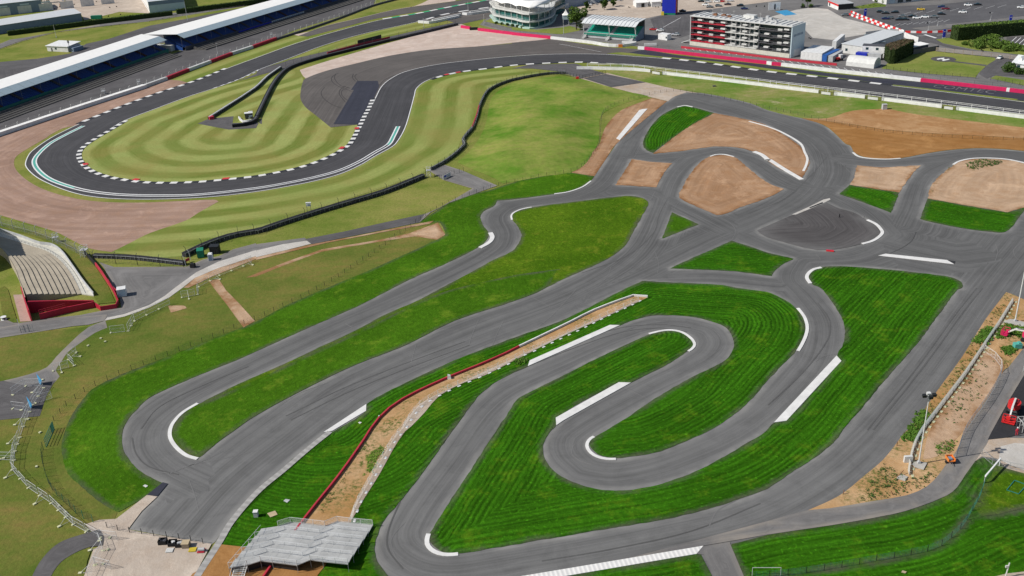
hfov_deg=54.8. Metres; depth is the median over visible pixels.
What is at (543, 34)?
wire fence
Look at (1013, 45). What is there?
shrub
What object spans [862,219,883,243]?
kerb
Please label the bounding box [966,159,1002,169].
weeds
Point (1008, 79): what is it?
grass verge
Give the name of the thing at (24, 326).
gate
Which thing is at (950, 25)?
car park
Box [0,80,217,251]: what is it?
gravel trap
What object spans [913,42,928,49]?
cabin
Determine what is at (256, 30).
terrace steps
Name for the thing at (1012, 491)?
metal frame
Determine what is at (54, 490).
wire fence
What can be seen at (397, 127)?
kerb
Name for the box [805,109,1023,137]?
bare soil
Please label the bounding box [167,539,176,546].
crate
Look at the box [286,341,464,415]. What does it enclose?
tyre mark
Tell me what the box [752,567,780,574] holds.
goal frame
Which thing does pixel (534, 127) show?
mound grass
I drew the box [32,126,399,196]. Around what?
kerb
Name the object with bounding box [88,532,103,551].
fence panel
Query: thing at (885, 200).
turf
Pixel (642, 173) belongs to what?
sand
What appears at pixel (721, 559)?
service road
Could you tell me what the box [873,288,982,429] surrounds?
tyre mark
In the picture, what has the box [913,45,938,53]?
screen wall
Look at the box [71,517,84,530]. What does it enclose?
fence panel
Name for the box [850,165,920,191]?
sand
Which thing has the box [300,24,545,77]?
gravel trap
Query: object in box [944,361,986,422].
weeds
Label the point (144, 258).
tyre barrier
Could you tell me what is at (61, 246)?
grass verge
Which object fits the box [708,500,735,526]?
paving joint
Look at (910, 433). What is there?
ground cover
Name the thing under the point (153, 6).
warehouse
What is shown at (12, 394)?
fence panel
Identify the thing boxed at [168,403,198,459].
kerb
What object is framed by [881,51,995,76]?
helipad lawn
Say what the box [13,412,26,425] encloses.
fence panel
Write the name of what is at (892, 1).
office row
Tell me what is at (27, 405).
fence panel
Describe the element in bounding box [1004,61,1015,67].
shrub
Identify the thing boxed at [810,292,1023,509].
bare soil
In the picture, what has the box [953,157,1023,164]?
kerb
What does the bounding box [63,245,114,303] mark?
grass verge
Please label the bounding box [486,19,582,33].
helipad lawn
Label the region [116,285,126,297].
container
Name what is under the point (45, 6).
door
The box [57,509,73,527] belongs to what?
fence panel
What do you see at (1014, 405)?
boom lift
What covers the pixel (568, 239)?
turf
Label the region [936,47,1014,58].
timber fence
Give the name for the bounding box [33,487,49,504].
fence panel
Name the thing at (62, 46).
hut
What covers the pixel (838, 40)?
container
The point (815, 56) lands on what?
container
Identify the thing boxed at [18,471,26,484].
fence panel
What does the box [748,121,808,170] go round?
kerb
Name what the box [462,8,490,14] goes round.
pit wall
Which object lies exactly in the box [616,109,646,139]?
kerb
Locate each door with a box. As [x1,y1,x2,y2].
[0,7,10,15]
[17,5,31,13]
[38,3,52,10]
[59,0,73,8]
[80,0,93,6]
[101,0,114,3]
[117,290,125,296]
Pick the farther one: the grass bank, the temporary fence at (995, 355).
the grass bank
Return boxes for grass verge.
[0,225,68,252]
[0,286,16,322]
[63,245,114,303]
[606,52,1016,99]
[853,3,885,8]
[936,37,1023,54]
[991,76,1023,84]
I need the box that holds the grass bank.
[607,70,1023,126]
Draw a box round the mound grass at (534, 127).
[458,77,647,182]
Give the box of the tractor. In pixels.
[835,54,842,60]
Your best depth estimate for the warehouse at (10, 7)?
704.55 m
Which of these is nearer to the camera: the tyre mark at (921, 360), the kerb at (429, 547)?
the kerb at (429, 547)
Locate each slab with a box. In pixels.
[897,474,907,480]
[911,461,926,469]
[1003,319,1023,326]
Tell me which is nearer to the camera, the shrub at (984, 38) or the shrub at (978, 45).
the shrub at (978, 45)
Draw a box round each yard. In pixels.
[41,0,149,19]
[84,495,210,575]
[976,438,1023,472]
[999,443,1023,469]
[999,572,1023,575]
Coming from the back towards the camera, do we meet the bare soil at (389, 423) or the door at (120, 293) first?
the door at (120, 293)
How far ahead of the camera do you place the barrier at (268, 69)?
519.19 m
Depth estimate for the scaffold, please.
188.33 m
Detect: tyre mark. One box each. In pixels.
[131,438,178,474]
[141,366,248,428]
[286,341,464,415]
[291,345,468,419]
[386,501,403,568]
[532,328,686,364]
[542,503,760,560]
[606,324,690,331]
[748,157,826,213]
[768,303,830,404]
[867,288,976,429]
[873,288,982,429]
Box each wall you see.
[94,279,118,310]
[418,13,461,23]
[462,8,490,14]
[577,66,650,71]
[622,41,656,45]
[662,72,818,92]
[681,46,836,65]
[834,92,864,98]
[865,29,918,41]
[881,97,941,107]
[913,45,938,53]
[956,107,1023,118]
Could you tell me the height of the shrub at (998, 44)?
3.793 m
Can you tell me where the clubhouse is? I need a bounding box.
[489,0,567,28]
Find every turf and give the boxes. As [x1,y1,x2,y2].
[61,173,593,511]
[172,196,647,456]
[173,270,555,456]
[199,281,805,575]
[429,266,962,552]
[570,554,711,575]
[643,106,712,152]
[662,212,697,237]
[672,241,792,275]
[731,458,996,575]
[784,508,1023,575]
[840,185,898,211]
[920,199,1023,231]
[974,463,1023,515]
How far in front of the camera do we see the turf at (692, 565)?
158.32 m
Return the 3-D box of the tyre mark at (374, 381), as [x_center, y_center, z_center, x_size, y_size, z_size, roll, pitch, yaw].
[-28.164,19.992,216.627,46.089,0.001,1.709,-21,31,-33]
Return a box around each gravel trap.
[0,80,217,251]
[295,0,454,35]
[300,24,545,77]
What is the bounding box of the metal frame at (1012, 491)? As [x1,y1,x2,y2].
[1006,480,1023,493]
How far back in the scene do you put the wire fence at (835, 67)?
443.88 m
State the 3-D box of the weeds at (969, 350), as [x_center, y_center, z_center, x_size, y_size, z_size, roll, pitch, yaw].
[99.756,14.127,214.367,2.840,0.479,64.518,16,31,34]
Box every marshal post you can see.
[819,88,833,94]
[865,93,881,99]
[942,102,956,110]
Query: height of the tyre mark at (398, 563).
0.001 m
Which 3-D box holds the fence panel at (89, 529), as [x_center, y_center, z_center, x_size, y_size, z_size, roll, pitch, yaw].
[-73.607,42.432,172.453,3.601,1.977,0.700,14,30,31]
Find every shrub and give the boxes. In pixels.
[968,39,982,47]
[973,42,985,48]
[975,35,989,43]
[985,33,999,40]
[986,39,1002,48]
[989,34,1003,41]
[991,41,1009,48]
[1001,45,1015,51]
[1001,65,1013,71]
[1004,43,1020,50]
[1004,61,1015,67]
[1013,44,1023,50]
[1013,67,1023,74]
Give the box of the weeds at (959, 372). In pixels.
[928,336,988,416]
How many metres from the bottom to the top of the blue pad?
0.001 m
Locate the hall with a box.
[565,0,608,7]
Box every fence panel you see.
[2,444,16,459]
[3,462,18,478]
[6,430,21,446]
[11,380,23,395]
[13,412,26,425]
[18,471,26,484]
[19,397,34,411]
[26,480,37,493]
[33,391,51,403]
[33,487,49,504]
[51,360,68,373]
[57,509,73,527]
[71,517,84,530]
[78,559,96,574]
[84,523,97,536]
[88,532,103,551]
[93,542,104,563]
[93,557,110,567]
[98,530,117,539]
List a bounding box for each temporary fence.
[350,297,641,521]
[908,298,1016,476]
[956,366,1002,456]
[982,449,1022,470]
[984,345,1001,368]
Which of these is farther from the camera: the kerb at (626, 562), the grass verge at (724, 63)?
the grass verge at (724, 63)
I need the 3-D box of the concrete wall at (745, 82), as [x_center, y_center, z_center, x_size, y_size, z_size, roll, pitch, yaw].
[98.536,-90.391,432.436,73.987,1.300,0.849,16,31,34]
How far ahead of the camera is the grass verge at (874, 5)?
577.92 m
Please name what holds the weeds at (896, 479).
on the bare soil at (894, 458)
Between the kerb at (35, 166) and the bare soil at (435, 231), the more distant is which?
the kerb at (35, 166)
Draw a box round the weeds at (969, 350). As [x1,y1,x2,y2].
[927,298,1010,416]
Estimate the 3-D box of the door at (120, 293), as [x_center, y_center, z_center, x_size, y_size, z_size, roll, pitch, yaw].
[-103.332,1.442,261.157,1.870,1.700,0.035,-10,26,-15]
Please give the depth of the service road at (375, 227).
296.83 m
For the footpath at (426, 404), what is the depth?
202.15 m
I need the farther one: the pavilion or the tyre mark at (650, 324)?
the pavilion
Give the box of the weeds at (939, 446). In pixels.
[934,439,956,454]
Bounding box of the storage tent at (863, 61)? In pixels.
[846,54,880,68]
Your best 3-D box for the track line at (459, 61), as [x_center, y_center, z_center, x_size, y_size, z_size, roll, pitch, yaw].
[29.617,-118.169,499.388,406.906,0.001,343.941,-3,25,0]
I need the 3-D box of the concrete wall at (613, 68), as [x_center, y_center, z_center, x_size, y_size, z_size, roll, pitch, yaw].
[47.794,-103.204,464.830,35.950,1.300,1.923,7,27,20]
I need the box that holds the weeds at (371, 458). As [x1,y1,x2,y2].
[362,445,383,475]
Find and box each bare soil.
[168,305,185,311]
[184,221,432,287]
[191,544,326,575]
[209,279,253,326]
[249,223,444,276]
[303,296,646,525]
[803,118,1023,158]
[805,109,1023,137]
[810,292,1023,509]
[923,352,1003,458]
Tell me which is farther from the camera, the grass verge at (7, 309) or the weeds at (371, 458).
the grass verge at (7, 309)
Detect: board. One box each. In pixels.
[239,11,303,32]
[267,511,277,516]
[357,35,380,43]
[768,2,780,9]
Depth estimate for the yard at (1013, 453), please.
181.13 m
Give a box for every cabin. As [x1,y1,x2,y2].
[658,32,670,39]
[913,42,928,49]
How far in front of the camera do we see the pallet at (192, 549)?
167.72 m
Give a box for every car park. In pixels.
[854,0,1023,30]
[914,16,1023,30]
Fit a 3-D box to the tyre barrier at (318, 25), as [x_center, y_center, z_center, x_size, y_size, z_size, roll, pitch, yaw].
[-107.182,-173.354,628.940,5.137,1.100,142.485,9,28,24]
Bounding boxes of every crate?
[157,537,167,544]
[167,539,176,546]
[174,540,181,547]
[180,539,190,548]
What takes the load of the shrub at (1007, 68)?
on the paddock at (651, 36)
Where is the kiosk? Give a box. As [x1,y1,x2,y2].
[828,0,853,9]
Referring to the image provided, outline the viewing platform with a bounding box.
[228,516,372,575]
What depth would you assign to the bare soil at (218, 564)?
162.75 m
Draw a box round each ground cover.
[513,356,527,364]
[901,409,930,442]
[971,325,998,344]
[993,322,1023,339]
[999,344,1017,356]
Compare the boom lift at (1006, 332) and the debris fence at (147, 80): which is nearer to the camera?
the boom lift at (1006, 332)
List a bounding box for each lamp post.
[917,391,936,463]
[1014,275,1023,320]
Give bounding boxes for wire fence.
[40,442,92,520]
[52,225,410,419]
[105,522,202,542]
[412,180,507,223]
[479,26,600,41]
[515,88,695,181]
[560,70,605,78]
[647,45,1020,87]
[701,92,1023,139]
[750,477,985,575]
[886,66,973,77]
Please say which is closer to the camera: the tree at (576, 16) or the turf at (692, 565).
the turf at (692, 565)
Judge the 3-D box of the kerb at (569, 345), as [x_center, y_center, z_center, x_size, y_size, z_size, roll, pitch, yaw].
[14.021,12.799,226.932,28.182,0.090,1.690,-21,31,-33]
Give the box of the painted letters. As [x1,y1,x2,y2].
[934,85,993,93]
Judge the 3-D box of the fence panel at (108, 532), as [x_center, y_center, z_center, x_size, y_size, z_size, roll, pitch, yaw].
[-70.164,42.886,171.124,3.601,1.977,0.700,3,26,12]
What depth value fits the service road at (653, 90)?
428.64 m
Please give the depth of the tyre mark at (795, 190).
310.84 m
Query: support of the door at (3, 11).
in the warehouse at (10, 7)
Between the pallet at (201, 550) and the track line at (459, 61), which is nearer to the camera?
the pallet at (201, 550)
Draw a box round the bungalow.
[1012,54,1023,68]
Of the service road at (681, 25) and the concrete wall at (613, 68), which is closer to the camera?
the concrete wall at (613, 68)
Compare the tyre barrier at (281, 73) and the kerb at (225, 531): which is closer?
the kerb at (225, 531)
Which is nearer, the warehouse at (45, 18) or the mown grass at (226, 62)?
the mown grass at (226, 62)
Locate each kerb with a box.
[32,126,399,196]
[33,126,82,187]
[35,126,396,194]
[76,68,226,123]
[76,98,374,183]
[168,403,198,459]
[194,431,331,575]
[324,404,365,431]
[383,0,485,18]
[387,126,398,144]
[425,533,457,555]
[427,6,491,19]
[430,62,600,79]
[479,232,494,247]
[510,207,531,219]
[525,546,702,575]
[528,325,618,365]
[554,181,590,193]
[556,382,630,424]
[585,436,615,459]
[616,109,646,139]
[649,329,695,351]
[662,57,892,85]
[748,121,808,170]
[753,151,802,179]
[775,356,840,421]
[792,198,830,214]
[796,308,808,350]
[805,267,821,283]
[852,152,900,159]
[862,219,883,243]
[879,254,952,263]
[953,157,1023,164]
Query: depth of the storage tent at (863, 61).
447.46 m
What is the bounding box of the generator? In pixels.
[1012,341,1022,348]
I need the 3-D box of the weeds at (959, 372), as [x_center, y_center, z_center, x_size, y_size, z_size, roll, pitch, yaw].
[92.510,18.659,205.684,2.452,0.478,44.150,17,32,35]
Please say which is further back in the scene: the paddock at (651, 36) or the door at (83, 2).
the door at (83, 2)
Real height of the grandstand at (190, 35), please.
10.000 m
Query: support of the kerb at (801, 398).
on the kart track at (224, 484)
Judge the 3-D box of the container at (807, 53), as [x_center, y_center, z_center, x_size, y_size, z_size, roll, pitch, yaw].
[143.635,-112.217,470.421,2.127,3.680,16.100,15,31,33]
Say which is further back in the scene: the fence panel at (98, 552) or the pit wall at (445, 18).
the pit wall at (445, 18)
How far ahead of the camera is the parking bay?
482.70 m
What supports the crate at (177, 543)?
on the yard at (135, 553)
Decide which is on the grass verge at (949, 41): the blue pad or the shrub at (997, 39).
the shrub at (997, 39)
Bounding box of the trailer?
[945,454,955,464]
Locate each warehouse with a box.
[0,0,114,15]
[0,8,82,33]
[142,0,184,12]
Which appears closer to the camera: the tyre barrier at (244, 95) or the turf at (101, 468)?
the turf at (101, 468)
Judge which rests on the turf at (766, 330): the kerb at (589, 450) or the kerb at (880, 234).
the kerb at (589, 450)
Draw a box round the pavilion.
[841,29,904,54]
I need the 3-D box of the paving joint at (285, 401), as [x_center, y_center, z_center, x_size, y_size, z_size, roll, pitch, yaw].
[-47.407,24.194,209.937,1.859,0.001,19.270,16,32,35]
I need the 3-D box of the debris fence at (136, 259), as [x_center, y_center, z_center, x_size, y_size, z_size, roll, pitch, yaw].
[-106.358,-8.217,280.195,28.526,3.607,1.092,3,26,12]
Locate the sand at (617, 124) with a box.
[572,98,666,175]
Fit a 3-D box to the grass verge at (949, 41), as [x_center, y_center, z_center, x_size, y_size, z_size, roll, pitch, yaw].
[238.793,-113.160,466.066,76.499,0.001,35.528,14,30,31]
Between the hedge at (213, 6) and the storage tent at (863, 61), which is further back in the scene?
the hedge at (213, 6)
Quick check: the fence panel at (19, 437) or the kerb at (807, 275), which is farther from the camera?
the kerb at (807, 275)
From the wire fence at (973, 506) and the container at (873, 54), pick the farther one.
the container at (873, 54)
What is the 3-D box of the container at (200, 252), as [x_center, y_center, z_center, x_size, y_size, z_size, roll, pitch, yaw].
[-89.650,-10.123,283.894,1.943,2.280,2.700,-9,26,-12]
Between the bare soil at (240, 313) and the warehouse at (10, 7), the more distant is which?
the warehouse at (10, 7)
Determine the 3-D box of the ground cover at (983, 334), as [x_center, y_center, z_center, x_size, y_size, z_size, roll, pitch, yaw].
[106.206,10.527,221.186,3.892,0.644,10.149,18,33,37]
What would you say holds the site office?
on the paddock at (651, 36)
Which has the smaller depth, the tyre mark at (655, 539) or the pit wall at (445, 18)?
the tyre mark at (655, 539)
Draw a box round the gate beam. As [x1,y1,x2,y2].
[984,458,1000,479]
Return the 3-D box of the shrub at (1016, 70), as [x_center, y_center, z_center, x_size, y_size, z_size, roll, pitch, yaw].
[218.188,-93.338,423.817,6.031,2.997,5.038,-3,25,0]
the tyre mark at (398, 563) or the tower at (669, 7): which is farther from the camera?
the tower at (669, 7)
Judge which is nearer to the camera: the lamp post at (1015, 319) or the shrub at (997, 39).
the lamp post at (1015, 319)
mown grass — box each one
[82,69,356,181]
[113,66,542,257]
[169,31,332,81]
[289,22,435,59]
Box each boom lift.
[1000,326,1023,341]
[1001,398,1020,424]
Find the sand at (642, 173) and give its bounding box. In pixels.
[616,159,671,186]
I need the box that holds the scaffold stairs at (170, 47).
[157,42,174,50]
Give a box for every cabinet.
[252,509,258,517]
[881,103,887,109]
[903,455,912,462]
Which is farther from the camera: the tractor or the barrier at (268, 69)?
the barrier at (268, 69)
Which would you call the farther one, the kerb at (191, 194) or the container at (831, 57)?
the container at (831, 57)
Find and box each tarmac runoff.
[299,0,476,35]
[300,39,945,126]
[630,50,1023,100]
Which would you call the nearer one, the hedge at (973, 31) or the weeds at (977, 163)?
the weeds at (977, 163)
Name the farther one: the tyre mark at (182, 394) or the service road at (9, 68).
the service road at (9, 68)
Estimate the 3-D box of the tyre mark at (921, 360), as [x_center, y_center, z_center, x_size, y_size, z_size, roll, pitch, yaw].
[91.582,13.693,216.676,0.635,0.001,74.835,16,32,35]
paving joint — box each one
[189,480,198,510]
[256,383,324,423]
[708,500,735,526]
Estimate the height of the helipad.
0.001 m
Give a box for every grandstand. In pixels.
[0,34,168,110]
[143,0,343,50]
[581,15,645,40]
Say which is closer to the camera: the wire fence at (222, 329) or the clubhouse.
the wire fence at (222, 329)
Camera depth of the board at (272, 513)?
175.61 m
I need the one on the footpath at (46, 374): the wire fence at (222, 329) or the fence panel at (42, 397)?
the fence panel at (42, 397)
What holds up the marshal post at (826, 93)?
on the grass bank
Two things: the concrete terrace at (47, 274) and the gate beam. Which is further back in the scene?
the concrete terrace at (47, 274)
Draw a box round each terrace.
[0,0,374,129]
[0,228,94,320]
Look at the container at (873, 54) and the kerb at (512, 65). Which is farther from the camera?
the kerb at (512, 65)
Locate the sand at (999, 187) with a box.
[928,159,1023,211]
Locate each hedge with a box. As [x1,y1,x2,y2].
[6,10,172,35]
[176,0,269,13]
[883,39,914,63]
[950,19,1023,40]
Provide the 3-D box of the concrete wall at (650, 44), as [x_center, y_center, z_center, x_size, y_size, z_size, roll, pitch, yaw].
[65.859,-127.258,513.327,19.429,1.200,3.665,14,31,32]
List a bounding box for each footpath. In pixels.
[0,315,106,337]
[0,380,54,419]
[4,321,106,419]
[13,294,30,321]
[32,529,103,575]
[104,241,310,320]
[348,300,638,520]
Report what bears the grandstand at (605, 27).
on the paddock at (651, 36)
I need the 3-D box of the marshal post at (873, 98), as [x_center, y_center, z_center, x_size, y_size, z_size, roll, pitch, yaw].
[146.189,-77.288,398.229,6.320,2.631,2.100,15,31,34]
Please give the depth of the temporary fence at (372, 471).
210.75 m
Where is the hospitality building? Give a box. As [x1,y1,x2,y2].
[681,9,805,57]
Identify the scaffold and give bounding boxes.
[1016,416,1023,431]
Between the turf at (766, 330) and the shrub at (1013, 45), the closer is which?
the turf at (766, 330)
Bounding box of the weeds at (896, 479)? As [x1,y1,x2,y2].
[860,463,935,500]
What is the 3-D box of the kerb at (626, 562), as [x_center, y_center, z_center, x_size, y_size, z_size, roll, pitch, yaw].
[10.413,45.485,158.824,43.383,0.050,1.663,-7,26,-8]
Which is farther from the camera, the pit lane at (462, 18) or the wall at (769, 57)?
the pit lane at (462, 18)
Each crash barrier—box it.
[84,251,116,293]
[262,294,647,575]
[430,71,565,169]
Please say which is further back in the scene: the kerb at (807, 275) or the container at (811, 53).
the container at (811, 53)
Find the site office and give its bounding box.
[862,43,884,57]
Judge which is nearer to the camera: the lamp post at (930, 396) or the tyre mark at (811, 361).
the lamp post at (930, 396)
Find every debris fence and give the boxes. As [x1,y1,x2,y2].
[0,215,85,257]
[5,35,273,126]
[92,251,183,266]
[183,168,425,255]
[280,0,386,35]
[285,21,455,64]
[431,69,561,168]
[598,63,1023,114]
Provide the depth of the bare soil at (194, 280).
281.60 m
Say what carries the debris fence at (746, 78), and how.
on the ground at (426, 194)
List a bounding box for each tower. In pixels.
[78,244,89,257]
[662,0,677,14]
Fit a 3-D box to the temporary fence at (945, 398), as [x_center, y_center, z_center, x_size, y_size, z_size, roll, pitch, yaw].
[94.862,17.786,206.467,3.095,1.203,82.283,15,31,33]
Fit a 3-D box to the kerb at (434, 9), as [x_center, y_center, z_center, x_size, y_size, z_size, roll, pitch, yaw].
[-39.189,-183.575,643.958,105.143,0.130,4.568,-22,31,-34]
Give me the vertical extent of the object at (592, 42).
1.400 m
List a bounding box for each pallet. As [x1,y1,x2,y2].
[165,548,173,552]
[188,547,196,551]
[197,547,205,552]
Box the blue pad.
[775,10,794,15]
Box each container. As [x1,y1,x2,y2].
[90,15,102,18]
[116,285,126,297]
[196,247,203,257]
[209,244,220,253]
[785,47,801,55]
[800,45,816,59]
[805,45,820,59]
[809,46,824,59]
[813,46,829,60]
[817,46,833,60]
[822,49,839,61]
[827,50,842,61]
[832,34,844,48]
[856,51,868,55]
[867,52,882,58]
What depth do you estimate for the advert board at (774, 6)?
579.29 m
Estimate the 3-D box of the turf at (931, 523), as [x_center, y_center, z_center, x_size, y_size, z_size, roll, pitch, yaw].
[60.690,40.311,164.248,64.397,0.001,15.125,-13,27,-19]
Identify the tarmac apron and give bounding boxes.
[198,116,261,129]
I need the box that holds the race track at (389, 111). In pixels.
[26,0,1023,198]
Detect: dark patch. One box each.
[147,482,167,495]
[334,81,378,124]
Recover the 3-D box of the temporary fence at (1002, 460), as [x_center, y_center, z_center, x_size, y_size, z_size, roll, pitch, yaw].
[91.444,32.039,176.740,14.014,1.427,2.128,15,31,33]
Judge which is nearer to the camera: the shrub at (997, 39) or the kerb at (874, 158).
the kerb at (874, 158)
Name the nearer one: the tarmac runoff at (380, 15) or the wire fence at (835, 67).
the wire fence at (835, 67)
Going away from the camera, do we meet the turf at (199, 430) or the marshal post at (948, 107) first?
the turf at (199, 430)
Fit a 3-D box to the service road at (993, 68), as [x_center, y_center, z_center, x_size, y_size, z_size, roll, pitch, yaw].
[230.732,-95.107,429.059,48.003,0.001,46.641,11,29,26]
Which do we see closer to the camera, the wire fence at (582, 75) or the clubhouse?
the wire fence at (582, 75)
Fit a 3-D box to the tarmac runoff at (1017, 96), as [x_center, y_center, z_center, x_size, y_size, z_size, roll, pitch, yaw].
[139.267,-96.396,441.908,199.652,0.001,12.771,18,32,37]
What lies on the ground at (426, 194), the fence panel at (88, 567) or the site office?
the fence panel at (88, 567)
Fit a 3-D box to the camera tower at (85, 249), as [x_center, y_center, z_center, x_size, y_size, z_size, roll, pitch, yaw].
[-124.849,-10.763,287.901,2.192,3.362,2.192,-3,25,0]
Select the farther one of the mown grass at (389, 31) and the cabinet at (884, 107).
the mown grass at (389, 31)
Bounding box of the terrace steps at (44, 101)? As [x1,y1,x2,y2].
[0,52,181,122]
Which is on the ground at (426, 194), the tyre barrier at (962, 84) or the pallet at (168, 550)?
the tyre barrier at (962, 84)
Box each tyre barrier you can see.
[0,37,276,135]
[92,253,185,265]
[182,174,424,256]
[208,66,281,118]
[232,23,457,127]
[277,0,394,39]
[461,25,550,38]
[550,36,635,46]
[638,46,1023,92]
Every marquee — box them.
[633,0,647,7]
[648,0,661,6]
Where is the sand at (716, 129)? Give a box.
[653,113,809,176]
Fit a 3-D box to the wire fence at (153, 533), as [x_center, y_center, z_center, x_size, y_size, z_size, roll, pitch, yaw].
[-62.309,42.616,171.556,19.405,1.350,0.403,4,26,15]
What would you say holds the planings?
on the kart track at (224, 484)
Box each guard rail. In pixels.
[0,23,130,48]
[151,5,243,20]
[327,36,389,53]
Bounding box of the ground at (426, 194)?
[0,0,1023,574]
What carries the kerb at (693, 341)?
on the turf at (514, 488)
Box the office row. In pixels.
[872,0,923,3]
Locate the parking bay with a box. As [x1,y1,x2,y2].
[1007,36,1023,44]
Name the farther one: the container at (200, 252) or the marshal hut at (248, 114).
the marshal hut at (248, 114)
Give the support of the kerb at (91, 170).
on the race track at (389, 111)
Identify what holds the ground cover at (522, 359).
on the turf at (766, 330)
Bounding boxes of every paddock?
[480,0,1023,88]
[561,0,776,18]
[772,8,882,39]
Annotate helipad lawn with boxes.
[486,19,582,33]
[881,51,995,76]
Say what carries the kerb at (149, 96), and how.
on the race track at (389, 111)
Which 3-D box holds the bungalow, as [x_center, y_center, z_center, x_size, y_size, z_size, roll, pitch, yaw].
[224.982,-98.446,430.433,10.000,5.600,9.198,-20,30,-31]
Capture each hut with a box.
[45,40,83,51]
[244,111,252,118]
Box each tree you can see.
[567,6,587,29]
[584,1,590,8]
[600,0,607,7]
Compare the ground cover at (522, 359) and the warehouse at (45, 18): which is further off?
the warehouse at (45, 18)
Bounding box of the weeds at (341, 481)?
[321,443,367,511]
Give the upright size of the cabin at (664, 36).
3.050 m
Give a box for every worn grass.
[0,222,442,575]
[51,547,90,575]
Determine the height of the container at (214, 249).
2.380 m
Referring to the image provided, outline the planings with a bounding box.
[757,203,880,249]
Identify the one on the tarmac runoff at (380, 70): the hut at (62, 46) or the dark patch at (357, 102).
the dark patch at (357, 102)
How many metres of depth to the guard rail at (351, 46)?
544.74 m
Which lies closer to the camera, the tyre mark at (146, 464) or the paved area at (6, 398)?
the tyre mark at (146, 464)
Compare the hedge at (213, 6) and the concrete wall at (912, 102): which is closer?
the concrete wall at (912, 102)
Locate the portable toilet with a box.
[207,252,213,260]
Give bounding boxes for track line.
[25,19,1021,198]
[77,11,1020,183]
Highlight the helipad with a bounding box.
[931,56,955,61]
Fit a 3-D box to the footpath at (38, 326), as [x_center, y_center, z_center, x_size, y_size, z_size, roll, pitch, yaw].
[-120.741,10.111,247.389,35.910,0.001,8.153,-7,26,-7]
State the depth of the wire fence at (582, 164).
358.20 m
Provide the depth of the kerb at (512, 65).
481.54 m
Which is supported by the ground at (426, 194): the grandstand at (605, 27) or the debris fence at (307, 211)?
the debris fence at (307, 211)
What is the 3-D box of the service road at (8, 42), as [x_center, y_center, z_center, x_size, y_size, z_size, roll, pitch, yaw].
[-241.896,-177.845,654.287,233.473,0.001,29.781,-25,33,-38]
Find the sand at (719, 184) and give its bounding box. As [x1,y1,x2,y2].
[679,155,782,214]
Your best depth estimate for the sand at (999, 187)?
305.79 m
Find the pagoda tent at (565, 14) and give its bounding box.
[562,9,568,23]
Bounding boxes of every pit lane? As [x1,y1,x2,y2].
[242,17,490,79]
[422,7,491,22]
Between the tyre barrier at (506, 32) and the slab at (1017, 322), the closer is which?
the slab at (1017, 322)
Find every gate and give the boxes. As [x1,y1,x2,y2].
[17,320,33,332]
[44,422,53,446]
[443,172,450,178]
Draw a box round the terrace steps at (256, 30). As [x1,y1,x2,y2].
[194,0,362,49]
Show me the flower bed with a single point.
(869, 5)
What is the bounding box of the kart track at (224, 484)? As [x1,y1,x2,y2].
[122,92,1023,575]
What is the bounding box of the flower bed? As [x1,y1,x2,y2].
[855,3,883,7]
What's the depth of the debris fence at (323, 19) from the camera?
600.31 m
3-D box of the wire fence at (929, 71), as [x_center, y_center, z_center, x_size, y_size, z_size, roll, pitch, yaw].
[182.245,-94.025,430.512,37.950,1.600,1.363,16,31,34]
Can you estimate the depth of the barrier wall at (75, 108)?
464.27 m
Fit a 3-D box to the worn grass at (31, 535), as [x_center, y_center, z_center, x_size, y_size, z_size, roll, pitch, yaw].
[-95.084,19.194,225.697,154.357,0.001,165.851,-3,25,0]
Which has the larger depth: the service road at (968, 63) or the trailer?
the service road at (968, 63)
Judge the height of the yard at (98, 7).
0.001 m
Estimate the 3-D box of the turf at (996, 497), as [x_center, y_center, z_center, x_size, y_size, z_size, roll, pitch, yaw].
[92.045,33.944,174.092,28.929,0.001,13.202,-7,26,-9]
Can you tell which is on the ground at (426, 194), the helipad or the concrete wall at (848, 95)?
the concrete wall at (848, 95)
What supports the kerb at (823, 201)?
on the kart track at (224, 484)
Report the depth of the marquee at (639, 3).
609.52 m
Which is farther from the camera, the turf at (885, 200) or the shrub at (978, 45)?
the shrub at (978, 45)
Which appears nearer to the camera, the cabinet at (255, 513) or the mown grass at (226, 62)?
the cabinet at (255, 513)
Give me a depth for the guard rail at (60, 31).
627.59 m
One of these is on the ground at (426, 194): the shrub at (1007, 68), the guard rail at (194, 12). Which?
the guard rail at (194, 12)
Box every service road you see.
[0,5,248,47]
[0,9,235,78]
[0,238,306,337]
[305,214,423,243]
[420,165,496,220]
[516,64,603,77]
[570,73,694,100]
[584,74,644,86]
[631,348,1023,557]
[650,12,692,37]
[697,542,743,575]
[908,32,1017,55]
[950,61,985,65]
[979,56,1023,77]
[988,376,1023,439]
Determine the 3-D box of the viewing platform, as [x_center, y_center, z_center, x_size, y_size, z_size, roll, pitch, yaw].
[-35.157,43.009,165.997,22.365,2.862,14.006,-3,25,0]
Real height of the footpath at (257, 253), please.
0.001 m

